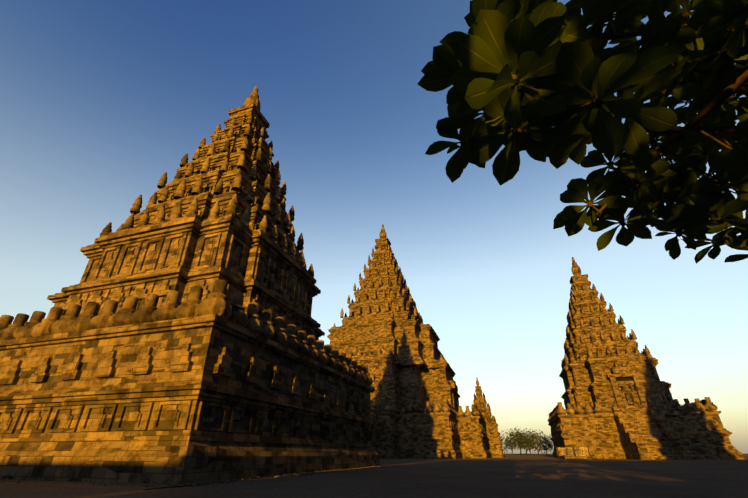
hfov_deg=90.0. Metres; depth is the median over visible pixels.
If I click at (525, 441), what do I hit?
tree
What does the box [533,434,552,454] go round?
tree
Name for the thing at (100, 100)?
sky
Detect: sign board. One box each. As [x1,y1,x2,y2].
[556,447,575,459]
[574,447,589,458]
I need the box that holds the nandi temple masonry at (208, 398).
[0,103,379,483]
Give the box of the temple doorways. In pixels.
[616,377,639,404]
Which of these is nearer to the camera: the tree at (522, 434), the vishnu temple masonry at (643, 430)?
the vishnu temple masonry at (643, 430)
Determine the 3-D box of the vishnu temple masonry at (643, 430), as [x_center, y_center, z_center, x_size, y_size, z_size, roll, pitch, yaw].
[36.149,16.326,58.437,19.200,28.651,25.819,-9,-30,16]
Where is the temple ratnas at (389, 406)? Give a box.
[333,224,484,419]
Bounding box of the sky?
[0,0,747,453]
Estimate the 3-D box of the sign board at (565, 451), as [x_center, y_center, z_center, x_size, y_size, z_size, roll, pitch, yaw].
[21.392,22.754,41.619,1.960,1.240,0.300,-5,-29,9]
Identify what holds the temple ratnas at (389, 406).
on the shiva temple masonry at (408, 369)
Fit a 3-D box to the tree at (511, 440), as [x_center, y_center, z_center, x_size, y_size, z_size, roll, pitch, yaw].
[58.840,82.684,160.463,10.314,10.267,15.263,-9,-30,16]
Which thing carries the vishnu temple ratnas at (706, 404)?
on the vishnu temple masonry at (643, 430)
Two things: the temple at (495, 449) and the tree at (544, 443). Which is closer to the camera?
the temple at (495, 449)
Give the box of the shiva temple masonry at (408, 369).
[327,237,490,458]
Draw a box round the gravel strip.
[0,465,388,487]
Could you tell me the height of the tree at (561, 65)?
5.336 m
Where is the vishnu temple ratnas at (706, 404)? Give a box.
[548,257,717,421]
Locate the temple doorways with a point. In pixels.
(625, 379)
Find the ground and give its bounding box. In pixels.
[0,454,747,497]
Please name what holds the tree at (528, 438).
on the ground
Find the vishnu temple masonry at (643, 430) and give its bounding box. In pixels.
[548,274,744,459]
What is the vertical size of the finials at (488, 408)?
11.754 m
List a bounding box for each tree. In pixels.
[417,0,747,263]
[501,430,521,454]
[502,427,535,454]
[505,430,542,454]
[515,429,551,454]
[516,432,551,454]
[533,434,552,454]
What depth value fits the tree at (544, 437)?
174.14 m
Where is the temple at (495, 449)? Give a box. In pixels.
[473,386,504,457]
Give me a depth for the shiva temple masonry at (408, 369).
60.88 m
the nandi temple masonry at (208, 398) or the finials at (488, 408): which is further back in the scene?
the finials at (488, 408)
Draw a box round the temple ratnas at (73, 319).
[0,86,372,384]
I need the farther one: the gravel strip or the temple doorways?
the temple doorways
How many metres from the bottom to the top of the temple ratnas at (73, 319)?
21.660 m
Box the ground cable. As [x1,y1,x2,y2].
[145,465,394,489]
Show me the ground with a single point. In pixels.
(528, 476)
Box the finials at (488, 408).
[471,377,500,442]

